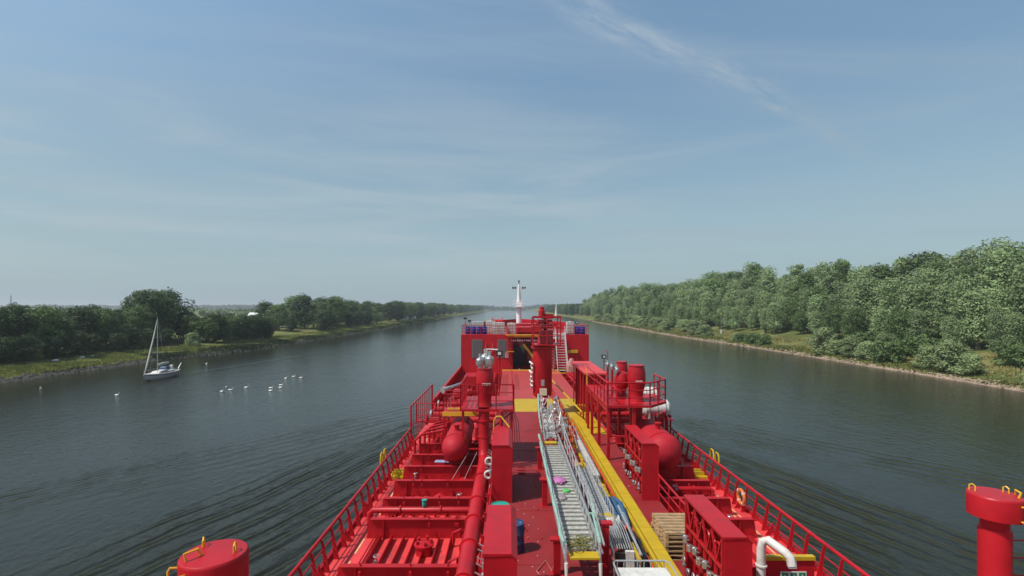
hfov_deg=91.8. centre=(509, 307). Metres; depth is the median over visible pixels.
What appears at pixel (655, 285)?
willow tree
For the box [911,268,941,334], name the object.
willow tree
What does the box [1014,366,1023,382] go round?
willow shrub
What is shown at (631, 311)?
willow tree
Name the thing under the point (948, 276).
willow tree
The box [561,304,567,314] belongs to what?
oak tree
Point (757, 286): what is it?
oak tree
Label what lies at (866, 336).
bank bush
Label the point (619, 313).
willow tree
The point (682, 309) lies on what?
willow tree
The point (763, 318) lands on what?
willow tree
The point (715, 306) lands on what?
willow tree
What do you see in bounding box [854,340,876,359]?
willow shrub
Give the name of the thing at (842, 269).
poplar tree
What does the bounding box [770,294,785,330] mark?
willow tree
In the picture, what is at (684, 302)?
willow tree
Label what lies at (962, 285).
willow tree
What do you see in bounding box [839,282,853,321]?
willow tree
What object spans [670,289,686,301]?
oak tree
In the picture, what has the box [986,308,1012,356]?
willow tree
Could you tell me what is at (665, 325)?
willow shrub
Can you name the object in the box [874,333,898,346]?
willow shrub
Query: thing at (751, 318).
willow tree
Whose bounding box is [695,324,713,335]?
willow shrub
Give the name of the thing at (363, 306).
alder tree
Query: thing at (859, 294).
willow tree
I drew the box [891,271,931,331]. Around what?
willow tree
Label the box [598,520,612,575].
gangway stand
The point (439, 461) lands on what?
cloth
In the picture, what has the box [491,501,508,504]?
drum
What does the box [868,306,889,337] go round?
willow tree
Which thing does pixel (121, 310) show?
alder tree
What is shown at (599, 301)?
willow tree
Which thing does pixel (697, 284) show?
oak tree
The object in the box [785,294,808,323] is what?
oak tree
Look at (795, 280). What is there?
poplar tree
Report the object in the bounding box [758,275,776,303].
poplar tree
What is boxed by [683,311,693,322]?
oak tree
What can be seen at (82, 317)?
alder tree
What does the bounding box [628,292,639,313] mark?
oak tree
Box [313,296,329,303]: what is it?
alder tree
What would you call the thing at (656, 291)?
oak tree
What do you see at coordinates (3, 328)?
alder tree
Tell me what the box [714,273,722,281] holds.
poplar tree
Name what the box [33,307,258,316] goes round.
field hedges
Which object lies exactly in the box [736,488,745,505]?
lifebuoy
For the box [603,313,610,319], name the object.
willow shrub
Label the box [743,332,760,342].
bank bush
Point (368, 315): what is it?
alder tree
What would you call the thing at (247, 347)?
bank weeds
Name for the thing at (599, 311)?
oak tree
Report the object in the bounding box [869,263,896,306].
poplar tree
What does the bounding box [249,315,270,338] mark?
alder tree
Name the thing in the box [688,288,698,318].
willow tree
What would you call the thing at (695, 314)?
willow tree
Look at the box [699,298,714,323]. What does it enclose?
willow tree
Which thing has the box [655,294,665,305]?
willow tree
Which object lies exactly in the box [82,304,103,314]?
alder tree
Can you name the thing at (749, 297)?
willow tree
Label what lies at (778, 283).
poplar tree
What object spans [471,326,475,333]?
drum
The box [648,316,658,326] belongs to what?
willow shrub
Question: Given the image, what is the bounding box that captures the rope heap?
[566,535,593,551]
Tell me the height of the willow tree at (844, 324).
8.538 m
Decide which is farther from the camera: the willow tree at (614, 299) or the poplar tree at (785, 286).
the willow tree at (614, 299)
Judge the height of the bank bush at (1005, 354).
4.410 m
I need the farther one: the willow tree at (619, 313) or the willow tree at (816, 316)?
the willow tree at (619, 313)
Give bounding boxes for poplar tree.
[617,285,624,292]
[626,288,633,295]
[667,283,675,294]
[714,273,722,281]
[715,287,723,308]
[720,271,729,284]
[720,284,727,307]
[722,283,735,301]
[735,277,750,324]
[745,262,762,291]
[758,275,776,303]
[774,278,786,296]
[776,281,789,296]
[778,289,792,318]
[780,274,790,281]
[786,264,803,290]
[789,276,800,291]
[796,270,815,294]
[803,267,817,284]
[818,270,841,314]
[830,258,850,305]
[846,269,860,285]
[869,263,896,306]
[890,257,910,281]
[914,266,936,294]
[919,260,936,277]
[937,255,960,286]
[950,265,976,340]
[980,247,1023,313]
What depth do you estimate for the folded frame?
27.73 m
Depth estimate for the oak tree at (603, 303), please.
454.43 m
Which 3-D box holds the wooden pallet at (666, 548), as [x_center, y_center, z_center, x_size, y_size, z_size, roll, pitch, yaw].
[5.398,7.442,16.000,1.200,0.140,1.500,0,0,1]
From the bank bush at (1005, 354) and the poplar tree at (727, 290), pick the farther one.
the poplar tree at (727, 290)
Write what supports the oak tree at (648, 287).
on the ground at (788, 331)
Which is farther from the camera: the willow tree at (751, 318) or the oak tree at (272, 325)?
the willow tree at (751, 318)
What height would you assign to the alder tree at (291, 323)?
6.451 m
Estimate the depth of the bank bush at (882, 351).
98.11 m
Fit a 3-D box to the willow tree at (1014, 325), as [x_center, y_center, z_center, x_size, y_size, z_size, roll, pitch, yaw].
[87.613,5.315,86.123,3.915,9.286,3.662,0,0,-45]
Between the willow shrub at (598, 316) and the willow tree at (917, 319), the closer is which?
the willow tree at (917, 319)
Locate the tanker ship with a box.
[166,280,1023,575]
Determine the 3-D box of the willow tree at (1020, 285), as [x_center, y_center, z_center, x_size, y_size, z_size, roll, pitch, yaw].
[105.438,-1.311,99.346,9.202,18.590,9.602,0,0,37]
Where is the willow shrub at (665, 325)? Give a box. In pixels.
[656,321,674,329]
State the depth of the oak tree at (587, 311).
519.82 m
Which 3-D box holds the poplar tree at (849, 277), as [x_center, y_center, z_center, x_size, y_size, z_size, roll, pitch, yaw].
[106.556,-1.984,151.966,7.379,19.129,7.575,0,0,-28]
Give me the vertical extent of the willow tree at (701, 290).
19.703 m
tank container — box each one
[472,321,483,332]
[486,320,494,332]
[493,322,504,333]
[507,323,515,333]
[566,321,573,333]
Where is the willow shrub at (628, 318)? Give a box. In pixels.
[626,315,633,322]
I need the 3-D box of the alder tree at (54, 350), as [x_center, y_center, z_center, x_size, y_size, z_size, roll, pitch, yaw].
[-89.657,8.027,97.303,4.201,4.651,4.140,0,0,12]
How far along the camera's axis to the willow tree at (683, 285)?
288.05 m
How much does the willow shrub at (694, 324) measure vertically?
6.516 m
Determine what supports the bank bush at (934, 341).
on the ground at (788, 331)
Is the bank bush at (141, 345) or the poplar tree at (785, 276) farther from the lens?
the poplar tree at (785, 276)
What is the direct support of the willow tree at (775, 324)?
on the ground at (788, 331)
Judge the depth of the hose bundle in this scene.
17.66 m
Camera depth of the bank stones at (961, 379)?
95.19 m
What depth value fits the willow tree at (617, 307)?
375.42 m
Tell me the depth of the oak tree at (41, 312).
99.72 m
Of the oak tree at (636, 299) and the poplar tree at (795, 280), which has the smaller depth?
the poplar tree at (795, 280)
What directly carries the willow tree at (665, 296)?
on the ground at (788, 331)
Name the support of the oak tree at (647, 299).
on the ground at (788, 331)
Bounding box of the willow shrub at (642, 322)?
[634,318,647,326]
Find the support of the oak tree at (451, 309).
on the ground at (788, 331)
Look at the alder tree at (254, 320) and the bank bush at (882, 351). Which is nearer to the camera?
the bank bush at (882, 351)
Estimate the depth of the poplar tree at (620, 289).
497.30 m
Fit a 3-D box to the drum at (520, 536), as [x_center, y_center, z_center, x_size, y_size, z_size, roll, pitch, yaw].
[0.170,7.343,15.900,0.618,0.905,0.618,0,0,0]
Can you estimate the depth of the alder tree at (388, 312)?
346.33 m
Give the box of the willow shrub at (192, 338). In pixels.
[184,332,201,344]
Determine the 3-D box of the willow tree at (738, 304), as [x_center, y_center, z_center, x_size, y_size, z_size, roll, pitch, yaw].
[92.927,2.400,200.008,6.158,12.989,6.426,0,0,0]
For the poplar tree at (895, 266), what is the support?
on the ground at (788, 331)
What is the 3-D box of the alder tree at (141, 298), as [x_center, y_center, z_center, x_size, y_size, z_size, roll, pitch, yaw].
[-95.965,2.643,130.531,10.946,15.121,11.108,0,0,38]
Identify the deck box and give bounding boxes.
[613,560,678,575]
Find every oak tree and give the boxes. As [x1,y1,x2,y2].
[21,304,72,356]
[84,307,118,347]
[118,305,162,340]
[129,291,181,341]
[197,318,220,342]
[218,318,234,341]
[220,315,239,340]
[232,317,249,340]
[263,315,277,338]
[265,304,288,330]
[280,294,309,328]
[324,296,348,326]
[330,311,344,327]
[343,299,361,320]
[373,313,381,323]
[404,304,416,319]
[410,303,421,317]
[424,302,437,313]
[425,305,436,316]
[440,303,448,315]
[447,306,453,313]
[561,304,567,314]
[567,303,575,315]
[583,306,590,315]
[596,308,602,315]
[601,296,611,308]
[607,304,614,314]
[615,296,629,311]
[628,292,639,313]
[633,292,647,308]
[640,283,654,291]
[641,295,657,316]
[648,305,660,317]
[649,285,664,299]
[655,301,669,317]
[666,294,675,308]
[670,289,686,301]
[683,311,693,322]
[689,280,705,288]
[689,287,715,314]
[698,271,721,283]
[699,277,726,309]
[713,312,723,328]
[723,270,749,285]
[752,283,771,295]
[784,281,801,325]
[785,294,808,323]
[790,312,809,334]
[800,284,835,325]
[821,305,845,334]
[841,308,867,335]
[883,309,911,341]
[886,282,936,335]
[891,250,951,294]
[921,257,950,286]
[1006,245,1023,331]
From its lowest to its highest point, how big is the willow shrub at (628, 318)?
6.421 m
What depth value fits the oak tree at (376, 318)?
302.05 m
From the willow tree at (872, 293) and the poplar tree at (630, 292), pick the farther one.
the poplar tree at (630, 292)
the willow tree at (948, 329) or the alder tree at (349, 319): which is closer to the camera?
the willow tree at (948, 329)
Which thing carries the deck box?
on the tanker ship
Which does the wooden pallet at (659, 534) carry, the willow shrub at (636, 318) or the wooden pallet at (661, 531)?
the wooden pallet at (661, 531)
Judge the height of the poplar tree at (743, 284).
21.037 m
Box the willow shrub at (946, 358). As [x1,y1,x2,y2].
[922,339,973,372]
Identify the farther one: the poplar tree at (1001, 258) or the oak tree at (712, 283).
the oak tree at (712, 283)
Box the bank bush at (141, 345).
[134,340,149,348]
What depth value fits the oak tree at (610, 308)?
419.56 m
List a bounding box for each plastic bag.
[552,476,565,483]
[556,494,566,499]
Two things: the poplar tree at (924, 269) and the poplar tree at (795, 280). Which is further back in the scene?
the poplar tree at (795, 280)
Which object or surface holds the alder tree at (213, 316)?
on the ground at (788, 331)
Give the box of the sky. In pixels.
[0,0,1023,306]
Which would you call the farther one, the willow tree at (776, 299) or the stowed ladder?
the willow tree at (776, 299)
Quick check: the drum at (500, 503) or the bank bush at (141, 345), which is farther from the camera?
the bank bush at (141, 345)
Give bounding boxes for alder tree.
[0,302,43,355]
[0,307,18,352]
[0,336,20,364]
[3,303,35,333]
[13,333,47,361]
[38,336,65,357]
[41,314,76,351]
[58,306,88,342]
[65,305,103,349]
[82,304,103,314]
[86,333,104,352]
[101,308,130,345]
[106,332,128,351]
[112,323,142,348]
[113,308,129,333]
[120,289,169,341]
[124,289,163,323]
[137,328,158,345]
[158,286,197,339]
[158,327,176,345]
[175,311,200,339]
[201,312,227,342]
[222,312,238,327]
[239,315,256,339]
[245,315,263,339]
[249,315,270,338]
[252,300,276,317]
[257,317,274,338]
[282,316,298,331]
[287,293,322,328]
[311,310,330,330]
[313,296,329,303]
[323,308,338,328]
[343,311,355,326]
[359,303,372,323]
[361,311,372,324]
[363,300,379,311]
[380,302,400,320]
[391,300,406,320]
[416,302,425,317]
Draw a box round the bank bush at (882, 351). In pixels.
[867,339,909,362]
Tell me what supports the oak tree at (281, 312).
on the ground at (788, 331)
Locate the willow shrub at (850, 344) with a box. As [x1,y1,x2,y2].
[838,335,863,357]
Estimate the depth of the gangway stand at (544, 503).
19.40 m
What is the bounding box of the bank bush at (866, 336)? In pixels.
[853,330,884,344]
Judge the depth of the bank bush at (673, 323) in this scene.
237.16 m
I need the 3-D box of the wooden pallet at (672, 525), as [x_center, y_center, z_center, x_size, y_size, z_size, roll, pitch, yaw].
[5.399,7.016,16.000,1.200,0.140,1.500,0,0,1]
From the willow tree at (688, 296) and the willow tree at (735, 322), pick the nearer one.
the willow tree at (735, 322)
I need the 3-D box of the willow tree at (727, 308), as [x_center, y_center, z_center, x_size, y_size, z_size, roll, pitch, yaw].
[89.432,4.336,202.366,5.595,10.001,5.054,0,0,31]
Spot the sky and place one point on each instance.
(212, 152)
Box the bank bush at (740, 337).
[734,332,746,341]
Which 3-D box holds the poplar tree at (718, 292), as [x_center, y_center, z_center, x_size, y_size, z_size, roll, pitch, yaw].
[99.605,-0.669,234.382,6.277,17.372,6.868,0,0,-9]
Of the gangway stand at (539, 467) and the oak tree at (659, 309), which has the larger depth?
the oak tree at (659, 309)
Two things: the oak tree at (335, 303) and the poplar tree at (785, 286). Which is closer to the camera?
the poplar tree at (785, 286)
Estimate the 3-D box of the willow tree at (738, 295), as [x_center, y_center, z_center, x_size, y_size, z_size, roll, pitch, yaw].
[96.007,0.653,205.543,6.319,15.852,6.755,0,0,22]
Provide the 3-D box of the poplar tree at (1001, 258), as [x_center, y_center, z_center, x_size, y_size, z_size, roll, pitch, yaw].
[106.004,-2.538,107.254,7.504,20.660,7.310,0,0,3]
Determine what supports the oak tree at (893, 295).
on the ground at (788, 331)
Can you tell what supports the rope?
on the tanker ship
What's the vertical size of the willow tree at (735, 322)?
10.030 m
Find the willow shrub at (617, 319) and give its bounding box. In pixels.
[612,316,624,322]
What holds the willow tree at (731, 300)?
on the ground at (788, 331)
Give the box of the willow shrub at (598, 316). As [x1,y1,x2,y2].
[594,314,601,319]
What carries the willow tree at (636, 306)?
on the ground at (788, 331)
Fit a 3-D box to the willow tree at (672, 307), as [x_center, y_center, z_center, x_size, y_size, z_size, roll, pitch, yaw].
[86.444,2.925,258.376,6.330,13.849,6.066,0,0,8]
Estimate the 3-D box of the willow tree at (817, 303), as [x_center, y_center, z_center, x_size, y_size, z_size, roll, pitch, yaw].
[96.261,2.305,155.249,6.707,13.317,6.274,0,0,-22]
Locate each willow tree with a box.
[315,302,328,322]
[597,298,602,307]
[611,296,616,312]
[615,304,621,315]
[617,307,622,315]
[621,296,629,314]
[624,308,628,316]
[629,306,634,315]
[632,302,641,315]
[641,307,647,317]
[646,304,653,318]
[651,282,661,292]
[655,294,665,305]
[661,292,673,318]
[666,309,671,321]
[670,300,679,320]
[671,288,680,302]
[673,289,688,309]
[675,306,682,319]
[676,304,684,319]
[678,282,690,289]
[678,296,690,317]
[683,307,691,318]
[685,287,698,308]
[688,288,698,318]
[690,307,700,320]
[693,285,712,320]
[698,290,714,323]
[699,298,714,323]
[710,297,720,325]
[720,298,733,315]
[722,306,731,329]
[722,310,731,329]
[725,296,735,306]
[726,278,740,306]
[728,307,739,330]
[734,290,746,323]
[734,298,743,327]
[737,298,748,327]
[740,286,757,328]
[742,261,763,289]
[747,309,756,330]
[752,289,765,328]
[758,265,777,281]
[758,291,773,319]
[759,308,770,333]
[765,302,783,333]
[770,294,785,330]
[776,297,790,330]
[797,287,813,331]
[805,293,825,328]
[809,310,822,331]
[812,261,832,295]
[823,294,842,324]
[829,262,855,281]
[832,281,847,330]
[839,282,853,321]
[841,311,853,336]
[846,282,872,313]
[848,274,879,332]
[849,265,880,332]
[862,284,887,333]
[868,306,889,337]
[870,277,903,333]
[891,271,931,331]
[897,280,933,335]
[904,308,932,342]
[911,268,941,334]
[926,284,963,336]
[932,266,967,317]
[940,315,961,345]
[948,273,987,348]
[951,245,985,275]
[954,285,992,350]
[969,245,1016,320]
[977,236,1023,300]
[982,285,1021,345]
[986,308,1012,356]
[1000,311,1023,350]
[1004,257,1023,327]
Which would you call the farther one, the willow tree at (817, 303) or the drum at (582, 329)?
the willow tree at (817, 303)
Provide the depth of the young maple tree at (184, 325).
136.76 m
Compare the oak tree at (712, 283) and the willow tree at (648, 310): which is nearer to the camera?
the oak tree at (712, 283)
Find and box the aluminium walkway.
[574,456,614,539]
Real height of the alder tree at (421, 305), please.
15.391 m
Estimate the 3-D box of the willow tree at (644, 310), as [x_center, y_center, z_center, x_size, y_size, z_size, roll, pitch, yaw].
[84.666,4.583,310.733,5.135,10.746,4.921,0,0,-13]
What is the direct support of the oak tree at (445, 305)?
on the ground at (788, 331)
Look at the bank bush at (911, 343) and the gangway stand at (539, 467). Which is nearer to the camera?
the gangway stand at (539, 467)
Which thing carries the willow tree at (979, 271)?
on the ground at (788, 331)
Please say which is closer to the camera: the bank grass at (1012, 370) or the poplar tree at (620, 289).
the bank grass at (1012, 370)
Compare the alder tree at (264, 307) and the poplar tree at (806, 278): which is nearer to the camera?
the poplar tree at (806, 278)
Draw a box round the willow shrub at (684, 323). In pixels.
[675,319,690,331]
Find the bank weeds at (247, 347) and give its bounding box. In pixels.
[140,318,436,359]
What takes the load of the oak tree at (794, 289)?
on the ground at (788, 331)
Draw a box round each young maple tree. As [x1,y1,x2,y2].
[176,314,199,339]
[187,320,203,339]
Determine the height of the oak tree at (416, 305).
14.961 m
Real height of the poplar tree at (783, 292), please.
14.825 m
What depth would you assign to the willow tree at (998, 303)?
96.14 m
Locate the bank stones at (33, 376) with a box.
[0,325,401,382]
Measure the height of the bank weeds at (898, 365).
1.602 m
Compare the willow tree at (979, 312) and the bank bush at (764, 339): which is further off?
the bank bush at (764, 339)
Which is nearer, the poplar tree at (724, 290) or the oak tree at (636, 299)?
the poplar tree at (724, 290)
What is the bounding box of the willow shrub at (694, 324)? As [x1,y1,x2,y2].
[687,320,705,332]
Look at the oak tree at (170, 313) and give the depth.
134.45 m
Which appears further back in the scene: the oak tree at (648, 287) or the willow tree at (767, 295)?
the oak tree at (648, 287)
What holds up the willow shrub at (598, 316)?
on the ground at (788, 331)
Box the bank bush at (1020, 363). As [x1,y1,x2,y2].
[1009,346,1023,367]
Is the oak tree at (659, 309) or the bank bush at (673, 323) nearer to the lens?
the bank bush at (673, 323)
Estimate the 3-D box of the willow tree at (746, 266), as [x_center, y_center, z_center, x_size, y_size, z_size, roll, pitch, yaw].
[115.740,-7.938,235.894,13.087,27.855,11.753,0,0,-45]
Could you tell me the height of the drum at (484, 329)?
0.955 m
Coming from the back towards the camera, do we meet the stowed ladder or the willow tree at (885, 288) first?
the willow tree at (885, 288)
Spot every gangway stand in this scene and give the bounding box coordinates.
[535,446,543,469]
[539,478,549,506]
[550,536,562,575]
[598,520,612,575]
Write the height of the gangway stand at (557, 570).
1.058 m
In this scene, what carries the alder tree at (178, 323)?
on the ground at (788, 331)
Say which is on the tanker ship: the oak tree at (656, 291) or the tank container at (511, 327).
the tank container at (511, 327)
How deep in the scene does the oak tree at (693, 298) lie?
236.65 m
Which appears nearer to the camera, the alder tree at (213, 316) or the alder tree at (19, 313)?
the alder tree at (19, 313)
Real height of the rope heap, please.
0.120 m
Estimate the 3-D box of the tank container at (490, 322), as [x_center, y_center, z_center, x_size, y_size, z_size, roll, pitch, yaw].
[-2.500,2.565,64.800,1.227,1.660,1.028,0,0,0]
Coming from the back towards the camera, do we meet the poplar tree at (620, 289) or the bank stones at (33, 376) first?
the poplar tree at (620, 289)
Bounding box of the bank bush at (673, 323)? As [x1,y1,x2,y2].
[669,320,677,327]
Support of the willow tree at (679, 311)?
on the ground at (788, 331)
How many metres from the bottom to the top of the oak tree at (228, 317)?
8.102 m
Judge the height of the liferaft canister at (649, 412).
1.120 m
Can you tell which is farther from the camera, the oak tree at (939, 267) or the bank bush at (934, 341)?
the oak tree at (939, 267)
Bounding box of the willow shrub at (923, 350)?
[910,344,938,368]
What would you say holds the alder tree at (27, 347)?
on the ground at (788, 331)
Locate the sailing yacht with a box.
[143,317,180,380]
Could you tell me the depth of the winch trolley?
14.45 m
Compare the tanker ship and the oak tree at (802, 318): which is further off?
the oak tree at (802, 318)
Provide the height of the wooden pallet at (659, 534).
0.140 m
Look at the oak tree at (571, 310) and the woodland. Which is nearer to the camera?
the oak tree at (571, 310)
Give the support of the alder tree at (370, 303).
on the ground at (788, 331)
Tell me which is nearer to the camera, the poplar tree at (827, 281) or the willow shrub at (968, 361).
the willow shrub at (968, 361)
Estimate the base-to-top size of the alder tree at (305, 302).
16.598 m
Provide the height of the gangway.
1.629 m
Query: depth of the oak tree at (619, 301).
392.70 m
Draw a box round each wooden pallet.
[651,521,684,546]
[652,513,684,537]
[652,518,682,541]
[652,527,684,551]
[654,531,684,555]
[669,552,683,560]
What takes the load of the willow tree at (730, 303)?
on the ground at (788, 331)
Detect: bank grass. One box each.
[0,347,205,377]
[601,318,1023,378]
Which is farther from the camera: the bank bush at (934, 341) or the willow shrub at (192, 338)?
the willow shrub at (192, 338)
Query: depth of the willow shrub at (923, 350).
89.56 m
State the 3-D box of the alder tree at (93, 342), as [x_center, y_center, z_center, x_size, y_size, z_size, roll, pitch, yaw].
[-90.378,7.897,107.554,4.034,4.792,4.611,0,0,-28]
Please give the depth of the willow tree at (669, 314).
264.85 m
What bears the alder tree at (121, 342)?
on the ground at (788, 331)
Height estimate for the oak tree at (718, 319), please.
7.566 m
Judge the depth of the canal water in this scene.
43.35 m
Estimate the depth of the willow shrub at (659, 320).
240.93 m
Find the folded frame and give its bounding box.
[537,394,567,449]
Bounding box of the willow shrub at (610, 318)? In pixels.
[606,316,613,321]
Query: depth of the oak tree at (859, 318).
130.39 m
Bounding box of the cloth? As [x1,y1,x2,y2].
[434,460,448,462]
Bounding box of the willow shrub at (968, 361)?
[951,353,988,374]
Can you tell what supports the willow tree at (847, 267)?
on the ground at (788, 331)
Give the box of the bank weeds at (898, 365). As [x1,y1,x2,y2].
[594,320,1023,388]
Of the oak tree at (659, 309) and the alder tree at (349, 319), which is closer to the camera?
the alder tree at (349, 319)
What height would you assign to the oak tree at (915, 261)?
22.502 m
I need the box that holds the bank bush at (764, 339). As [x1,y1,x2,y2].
[754,334,772,344]
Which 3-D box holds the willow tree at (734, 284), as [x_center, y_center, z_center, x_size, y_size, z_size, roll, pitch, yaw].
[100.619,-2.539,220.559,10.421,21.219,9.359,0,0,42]
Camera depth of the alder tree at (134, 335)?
116.94 m
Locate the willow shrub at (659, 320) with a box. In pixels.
[652,317,669,328]
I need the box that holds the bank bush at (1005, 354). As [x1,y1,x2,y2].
[990,344,1023,365]
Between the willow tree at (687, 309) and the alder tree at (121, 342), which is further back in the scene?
the willow tree at (687, 309)
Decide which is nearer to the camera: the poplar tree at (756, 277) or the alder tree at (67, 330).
the alder tree at (67, 330)
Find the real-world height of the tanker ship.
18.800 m
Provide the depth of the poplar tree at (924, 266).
136.77 m
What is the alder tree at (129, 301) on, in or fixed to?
on the ground at (788, 331)
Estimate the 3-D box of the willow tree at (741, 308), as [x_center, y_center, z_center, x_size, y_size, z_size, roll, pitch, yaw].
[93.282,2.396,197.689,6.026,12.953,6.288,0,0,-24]
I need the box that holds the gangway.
[538,424,604,575]
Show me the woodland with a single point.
(246, 306)
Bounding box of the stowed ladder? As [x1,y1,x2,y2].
[569,425,599,478]
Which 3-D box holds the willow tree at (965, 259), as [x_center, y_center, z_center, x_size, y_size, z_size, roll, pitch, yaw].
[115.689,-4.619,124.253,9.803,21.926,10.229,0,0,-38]
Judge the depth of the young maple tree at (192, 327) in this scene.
135.41 m
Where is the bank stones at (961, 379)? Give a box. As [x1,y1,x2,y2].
[593,321,1023,391]
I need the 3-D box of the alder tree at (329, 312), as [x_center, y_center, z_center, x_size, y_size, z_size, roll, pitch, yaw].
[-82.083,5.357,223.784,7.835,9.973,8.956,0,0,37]
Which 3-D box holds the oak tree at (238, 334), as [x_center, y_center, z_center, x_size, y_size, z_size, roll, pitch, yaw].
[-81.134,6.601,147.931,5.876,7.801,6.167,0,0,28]
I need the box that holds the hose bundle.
[604,496,629,546]
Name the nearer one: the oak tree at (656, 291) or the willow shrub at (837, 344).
the willow shrub at (837, 344)
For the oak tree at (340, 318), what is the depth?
235.85 m
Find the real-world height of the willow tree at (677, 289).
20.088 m
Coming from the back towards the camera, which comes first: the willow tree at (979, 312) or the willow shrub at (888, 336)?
the willow shrub at (888, 336)
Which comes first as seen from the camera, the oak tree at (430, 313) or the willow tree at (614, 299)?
the willow tree at (614, 299)
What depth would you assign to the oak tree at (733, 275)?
244.06 m
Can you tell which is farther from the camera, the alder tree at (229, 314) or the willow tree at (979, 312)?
the alder tree at (229, 314)
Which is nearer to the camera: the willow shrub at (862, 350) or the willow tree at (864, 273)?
the willow shrub at (862, 350)
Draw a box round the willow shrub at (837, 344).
[825,340,843,354]
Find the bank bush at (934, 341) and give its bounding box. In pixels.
[915,337,946,353]
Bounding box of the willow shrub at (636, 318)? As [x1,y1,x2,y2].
[628,315,642,324]
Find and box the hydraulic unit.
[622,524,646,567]
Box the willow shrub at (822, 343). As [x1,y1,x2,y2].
[805,327,839,353]
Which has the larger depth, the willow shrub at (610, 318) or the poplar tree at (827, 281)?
the willow shrub at (610, 318)
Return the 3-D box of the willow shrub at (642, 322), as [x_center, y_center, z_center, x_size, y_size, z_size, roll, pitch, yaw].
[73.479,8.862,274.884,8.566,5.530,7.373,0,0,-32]
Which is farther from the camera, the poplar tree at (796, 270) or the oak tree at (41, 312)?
the poplar tree at (796, 270)
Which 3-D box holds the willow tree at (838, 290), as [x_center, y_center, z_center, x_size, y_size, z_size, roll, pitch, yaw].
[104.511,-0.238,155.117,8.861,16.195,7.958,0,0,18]
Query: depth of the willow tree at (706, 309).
222.22 m
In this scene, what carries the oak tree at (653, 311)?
on the ground at (788, 331)
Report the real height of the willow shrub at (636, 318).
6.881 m
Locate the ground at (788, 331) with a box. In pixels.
[0,308,1023,390]
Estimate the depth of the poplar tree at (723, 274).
254.99 m
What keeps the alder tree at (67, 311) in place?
on the ground at (788, 331)
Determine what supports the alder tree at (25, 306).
on the ground at (788, 331)
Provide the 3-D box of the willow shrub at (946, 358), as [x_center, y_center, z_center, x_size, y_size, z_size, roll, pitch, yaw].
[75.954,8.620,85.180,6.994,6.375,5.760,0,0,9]
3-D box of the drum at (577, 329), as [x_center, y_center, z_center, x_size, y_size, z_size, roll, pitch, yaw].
[8.550,2.917,62.800,0.680,0.955,0.680,0,0,0]
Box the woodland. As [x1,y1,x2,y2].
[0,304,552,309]
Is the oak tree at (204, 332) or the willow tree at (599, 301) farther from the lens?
the willow tree at (599, 301)
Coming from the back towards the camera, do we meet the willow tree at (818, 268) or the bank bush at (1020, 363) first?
the willow tree at (818, 268)
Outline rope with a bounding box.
[536,560,552,575]
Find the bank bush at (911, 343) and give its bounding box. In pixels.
[896,333,932,355]
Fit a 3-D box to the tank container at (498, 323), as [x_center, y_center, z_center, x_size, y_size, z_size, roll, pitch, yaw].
[-1.350,2.640,62.750,1.527,1.510,1.028,0,0,0]
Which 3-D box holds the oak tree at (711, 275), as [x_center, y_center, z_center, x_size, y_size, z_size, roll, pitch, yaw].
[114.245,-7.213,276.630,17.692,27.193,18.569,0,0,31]
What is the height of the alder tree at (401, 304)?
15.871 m
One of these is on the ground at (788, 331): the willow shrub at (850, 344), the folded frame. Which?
the willow shrub at (850, 344)
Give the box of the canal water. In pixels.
[0,310,1023,575]
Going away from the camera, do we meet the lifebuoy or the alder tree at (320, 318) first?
the lifebuoy
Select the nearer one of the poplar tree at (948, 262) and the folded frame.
the folded frame
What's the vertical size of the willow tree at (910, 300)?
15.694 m
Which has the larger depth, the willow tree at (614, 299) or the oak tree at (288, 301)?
the willow tree at (614, 299)
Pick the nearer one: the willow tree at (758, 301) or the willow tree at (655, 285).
the willow tree at (758, 301)
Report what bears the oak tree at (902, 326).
on the ground at (788, 331)
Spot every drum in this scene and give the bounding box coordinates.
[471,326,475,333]
[482,326,486,333]
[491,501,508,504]
[516,518,523,553]
[575,326,579,333]
[580,326,584,333]
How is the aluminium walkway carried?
on the tanker ship
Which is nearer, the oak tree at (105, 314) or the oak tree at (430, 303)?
the oak tree at (105, 314)
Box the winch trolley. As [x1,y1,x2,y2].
[599,505,642,575]
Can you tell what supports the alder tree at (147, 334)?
on the ground at (788, 331)
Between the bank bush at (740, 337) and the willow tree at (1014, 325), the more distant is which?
the bank bush at (740, 337)
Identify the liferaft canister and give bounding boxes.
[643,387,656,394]
[643,400,670,418]
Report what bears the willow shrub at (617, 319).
on the ground at (788, 331)
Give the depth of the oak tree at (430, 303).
506.49 m
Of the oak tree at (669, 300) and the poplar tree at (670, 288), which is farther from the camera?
the poplar tree at (670, 288)
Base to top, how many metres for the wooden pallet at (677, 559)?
0.140 m
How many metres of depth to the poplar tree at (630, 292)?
420.10 m
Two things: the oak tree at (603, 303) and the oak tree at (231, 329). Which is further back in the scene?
the oak tree at (603, 303)
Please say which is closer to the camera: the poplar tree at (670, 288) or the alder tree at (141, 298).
the alder tree at (141, 298)
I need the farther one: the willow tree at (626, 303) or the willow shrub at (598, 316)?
the willow shrub at (598, 316)
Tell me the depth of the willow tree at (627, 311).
358.13 m
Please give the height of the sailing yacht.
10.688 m
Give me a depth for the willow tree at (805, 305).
161.50 m
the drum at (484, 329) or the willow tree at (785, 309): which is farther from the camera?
the willow tree at (785, 309)
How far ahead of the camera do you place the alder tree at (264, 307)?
204.31 m
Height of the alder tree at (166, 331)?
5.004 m

